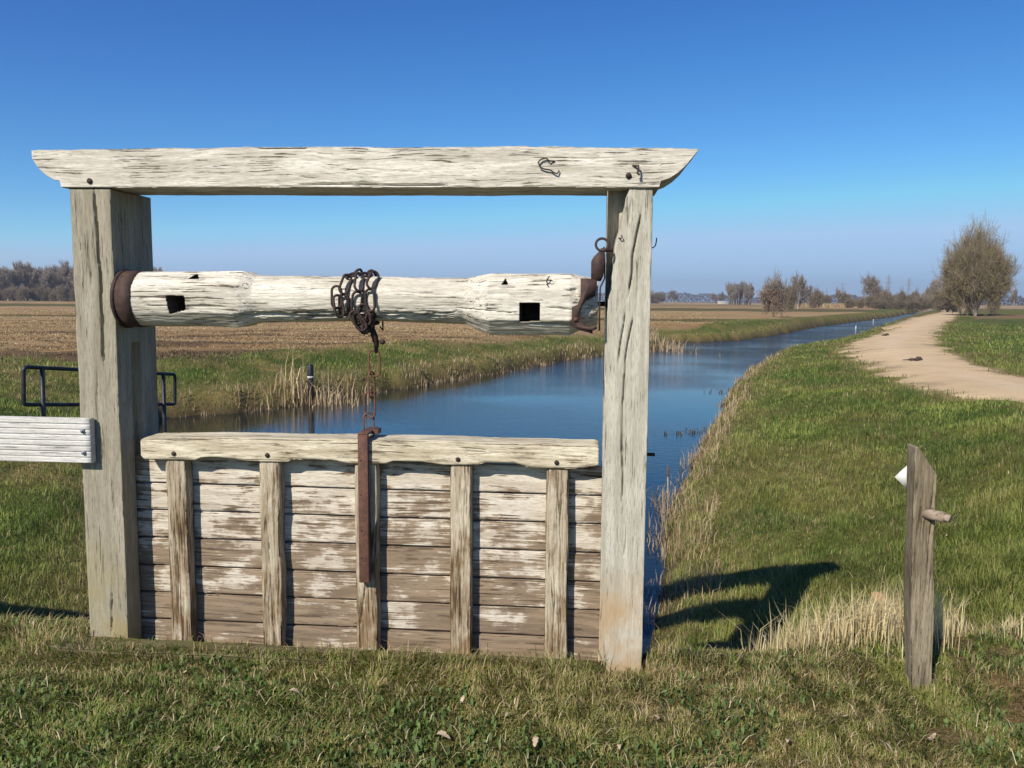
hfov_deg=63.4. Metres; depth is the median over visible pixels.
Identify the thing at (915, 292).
bushy tree
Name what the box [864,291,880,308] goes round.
bushy tree
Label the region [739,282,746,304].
poplar
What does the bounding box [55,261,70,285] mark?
field edge tree
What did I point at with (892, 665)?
grass
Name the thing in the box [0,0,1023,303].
sky
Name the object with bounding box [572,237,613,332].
ratchet pawl
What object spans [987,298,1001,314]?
bushy tree
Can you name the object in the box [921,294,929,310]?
bushy tree
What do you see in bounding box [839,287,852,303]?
bushy tree
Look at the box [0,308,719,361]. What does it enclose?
stubble
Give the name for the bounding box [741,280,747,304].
poplar
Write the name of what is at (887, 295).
bushy tree
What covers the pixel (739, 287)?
poplar
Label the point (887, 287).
pylon
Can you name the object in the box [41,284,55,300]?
bushy tree
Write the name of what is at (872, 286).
bare tree
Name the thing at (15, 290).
bushy tree
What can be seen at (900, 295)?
bushy tree
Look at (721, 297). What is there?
bare tree
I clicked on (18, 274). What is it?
field edge tree
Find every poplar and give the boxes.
[725,282,733,304]
[727,281,735,304]
[731,289,738,304]
[735,282,742,304]
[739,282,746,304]
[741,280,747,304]
[743,288,755,304]
[748,282,754,304]
[835,287,840,302]
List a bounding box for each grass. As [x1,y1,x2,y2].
[0,319,1023,767]
[0,319,1023,767]
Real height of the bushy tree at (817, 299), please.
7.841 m
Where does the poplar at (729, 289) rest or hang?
on the ground at (808, 318)
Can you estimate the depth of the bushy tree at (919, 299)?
225.93 m
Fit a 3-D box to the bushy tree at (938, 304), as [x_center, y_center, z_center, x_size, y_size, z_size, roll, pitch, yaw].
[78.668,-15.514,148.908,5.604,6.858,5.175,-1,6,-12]
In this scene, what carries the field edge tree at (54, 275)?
on the ground at (808, 318)
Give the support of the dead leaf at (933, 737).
on the ground at (808, 318)
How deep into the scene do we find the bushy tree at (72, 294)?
306.74 m
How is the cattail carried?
on the ground at (808, 318)
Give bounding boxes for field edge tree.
[0,265,13,290]
[6,270,15,287]
[11,259,26,287]
[20,261,38,300]
[31,266,42,288]
[39,269,54,300]
[41,265,59,288]
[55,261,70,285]
[67,270,73,285]
[68,266,73,287]
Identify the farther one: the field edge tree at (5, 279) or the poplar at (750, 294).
the poplar at (750, 294)
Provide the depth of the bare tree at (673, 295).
636.55 m
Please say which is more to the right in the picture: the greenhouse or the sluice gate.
the greenhouse
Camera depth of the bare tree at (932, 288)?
228.40 m
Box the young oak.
[756,269,790,316]
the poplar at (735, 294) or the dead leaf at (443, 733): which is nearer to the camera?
the dead leaf at (443, 733)
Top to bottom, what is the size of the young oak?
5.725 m
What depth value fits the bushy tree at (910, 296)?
234.14 m
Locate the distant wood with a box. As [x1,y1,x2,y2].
[70,288,1023,305]
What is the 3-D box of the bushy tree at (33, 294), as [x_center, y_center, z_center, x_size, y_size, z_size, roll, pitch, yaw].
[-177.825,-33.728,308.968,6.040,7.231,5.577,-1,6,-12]
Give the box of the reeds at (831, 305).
[793,303,932,308]
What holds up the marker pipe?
on the ground at (808, 318)
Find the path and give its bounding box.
[838,308,1023,402]
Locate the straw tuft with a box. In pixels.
[708,571,1023,683]
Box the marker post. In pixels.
[895,443,951,692]
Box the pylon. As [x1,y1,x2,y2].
[884,274,891,288]
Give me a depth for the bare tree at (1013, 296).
417.27 m
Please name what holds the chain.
hanging from the windlass roller
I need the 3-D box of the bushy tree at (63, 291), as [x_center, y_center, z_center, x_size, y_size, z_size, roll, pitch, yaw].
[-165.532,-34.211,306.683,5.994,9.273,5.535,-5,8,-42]
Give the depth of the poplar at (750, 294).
451.63 m
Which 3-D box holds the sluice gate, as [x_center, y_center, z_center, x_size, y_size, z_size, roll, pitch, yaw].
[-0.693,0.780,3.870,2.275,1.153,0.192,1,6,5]
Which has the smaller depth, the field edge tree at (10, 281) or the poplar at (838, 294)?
the poplar at (838, 294)
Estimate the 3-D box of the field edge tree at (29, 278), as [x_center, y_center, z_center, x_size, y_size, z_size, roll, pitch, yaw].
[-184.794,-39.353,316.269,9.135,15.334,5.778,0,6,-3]
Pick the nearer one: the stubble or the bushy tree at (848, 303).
the stubble
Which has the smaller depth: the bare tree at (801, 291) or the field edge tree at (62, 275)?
the bare tree at (801, 291)
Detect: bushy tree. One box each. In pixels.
[1,284,15,300]
[9,284,21,300]
[16,284,31,300]
[29,287,39,300]
[35,284,48,300]
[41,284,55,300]
[46,289,61,300]
[55,281,70,300]
[68,286,74,300]
[651,289,665,303]
[782,280,798,308]
[808,285,823,307]
[822,291,832,303]
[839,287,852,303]
[844,297,856,307]
[855,296,865,307]
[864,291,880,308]
[869,297,889,308]
[880,285,892,308]
[889,298,904,308]
[894,286,906,308]
[903,298,921,309]
[906,292,915,309]
[911,289,919,309]
[913,293,923,310]
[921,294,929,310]
[926,294,936,309]
[930,285,958,311]
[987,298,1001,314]
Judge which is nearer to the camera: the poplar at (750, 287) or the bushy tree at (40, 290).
the bushy tree at (40, 290)
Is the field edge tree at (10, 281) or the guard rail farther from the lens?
the field edge tree at (10, 281)
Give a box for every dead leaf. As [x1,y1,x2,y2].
[436,730,449,738]
[532,736,537,746]
[926,733,935,740]
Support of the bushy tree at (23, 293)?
on the ground at (808, 318)
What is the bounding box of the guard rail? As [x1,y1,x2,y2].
[21,365,176,432]
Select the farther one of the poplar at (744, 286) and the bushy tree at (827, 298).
the poplar at (744, 286)
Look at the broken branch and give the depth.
22.68 m
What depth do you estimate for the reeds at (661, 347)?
15.14 m
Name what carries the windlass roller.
attached to the sluice portal
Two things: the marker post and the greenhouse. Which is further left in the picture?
the greenhouse
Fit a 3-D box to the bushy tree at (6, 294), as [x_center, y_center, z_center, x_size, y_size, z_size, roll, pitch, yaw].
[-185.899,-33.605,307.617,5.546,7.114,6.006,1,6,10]
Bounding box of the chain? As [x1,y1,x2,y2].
[330,268,384,437]
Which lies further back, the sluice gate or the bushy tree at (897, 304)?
the bushy tree at (897, 304)
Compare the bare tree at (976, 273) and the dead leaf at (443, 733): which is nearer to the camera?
the dead leaf at (443, 733)
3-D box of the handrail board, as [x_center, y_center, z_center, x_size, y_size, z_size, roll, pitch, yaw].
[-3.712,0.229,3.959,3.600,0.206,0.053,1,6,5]
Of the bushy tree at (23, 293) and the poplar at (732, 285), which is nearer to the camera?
the bushy tree at (23, 293)
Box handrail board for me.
[0,416,95,462]
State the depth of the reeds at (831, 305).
255.83 m
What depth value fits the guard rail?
10.87 m
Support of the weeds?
on the ground at (808, 318)
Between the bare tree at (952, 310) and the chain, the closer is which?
the chain
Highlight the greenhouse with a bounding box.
[716,301,728,303]
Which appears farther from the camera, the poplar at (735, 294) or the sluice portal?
the poplar at (735, 294)
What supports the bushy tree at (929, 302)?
on the ground at (808, 318)
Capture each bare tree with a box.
[666,290,679,302]
[710,292,717,303]
[716,291,724,300]
[790,271,814,308]
[860,273,883,298]
[923,276,941,297]
[932,214,1023,315]
[942,297,961,314]
[1010,288,1018,304]
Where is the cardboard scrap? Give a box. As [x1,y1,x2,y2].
[872,592,892,609]
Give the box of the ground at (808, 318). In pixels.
[0,298,1023,767]
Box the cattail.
[666,466,668,526]
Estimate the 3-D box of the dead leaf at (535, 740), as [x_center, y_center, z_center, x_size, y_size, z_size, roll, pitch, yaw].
[0.084,1.277,2.963,0.024,0.024,0.036,-1,6,-13]
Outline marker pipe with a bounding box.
[307,364,313,402]
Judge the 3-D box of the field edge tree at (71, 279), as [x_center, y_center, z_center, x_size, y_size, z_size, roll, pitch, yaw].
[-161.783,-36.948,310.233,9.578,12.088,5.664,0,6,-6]
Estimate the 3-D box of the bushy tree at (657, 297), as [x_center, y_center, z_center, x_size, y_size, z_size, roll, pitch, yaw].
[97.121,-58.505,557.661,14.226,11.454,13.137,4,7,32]
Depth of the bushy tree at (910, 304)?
220.39 m
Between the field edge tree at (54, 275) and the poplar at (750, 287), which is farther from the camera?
the poplar at (750, 287)
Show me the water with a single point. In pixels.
(561, 400)
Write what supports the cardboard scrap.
on the ground at (808, 318)
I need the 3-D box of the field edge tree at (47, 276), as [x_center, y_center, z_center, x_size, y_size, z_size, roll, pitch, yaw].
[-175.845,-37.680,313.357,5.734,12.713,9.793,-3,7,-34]
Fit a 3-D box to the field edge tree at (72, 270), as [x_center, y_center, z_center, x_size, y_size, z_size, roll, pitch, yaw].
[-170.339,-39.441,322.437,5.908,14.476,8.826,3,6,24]
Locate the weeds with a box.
[0,594,1023,767]
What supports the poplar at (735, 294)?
on the ground at (808, 318)
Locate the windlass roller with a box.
[110,270,604,334]
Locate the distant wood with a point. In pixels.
(1020, 300)
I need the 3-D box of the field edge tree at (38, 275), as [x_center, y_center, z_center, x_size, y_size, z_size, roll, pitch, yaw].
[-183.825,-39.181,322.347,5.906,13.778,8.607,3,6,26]
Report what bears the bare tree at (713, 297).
on the ground at (808, 318)
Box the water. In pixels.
[159,310,931,656]
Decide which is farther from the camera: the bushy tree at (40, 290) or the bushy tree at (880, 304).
the bushy tree at (40, 290)
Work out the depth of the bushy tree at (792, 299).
187.93 m
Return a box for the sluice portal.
[31,146,697,680]
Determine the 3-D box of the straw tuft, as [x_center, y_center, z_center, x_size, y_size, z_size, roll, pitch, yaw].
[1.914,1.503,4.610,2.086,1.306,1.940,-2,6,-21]
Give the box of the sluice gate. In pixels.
[135,427,601,659]
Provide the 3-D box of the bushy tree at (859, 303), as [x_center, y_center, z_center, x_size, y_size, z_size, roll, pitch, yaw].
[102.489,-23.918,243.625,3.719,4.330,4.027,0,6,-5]
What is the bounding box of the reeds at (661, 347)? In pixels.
[171,327,782,639]
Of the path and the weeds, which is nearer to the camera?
the weeds
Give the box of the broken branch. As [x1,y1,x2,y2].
[903,356,922,360]

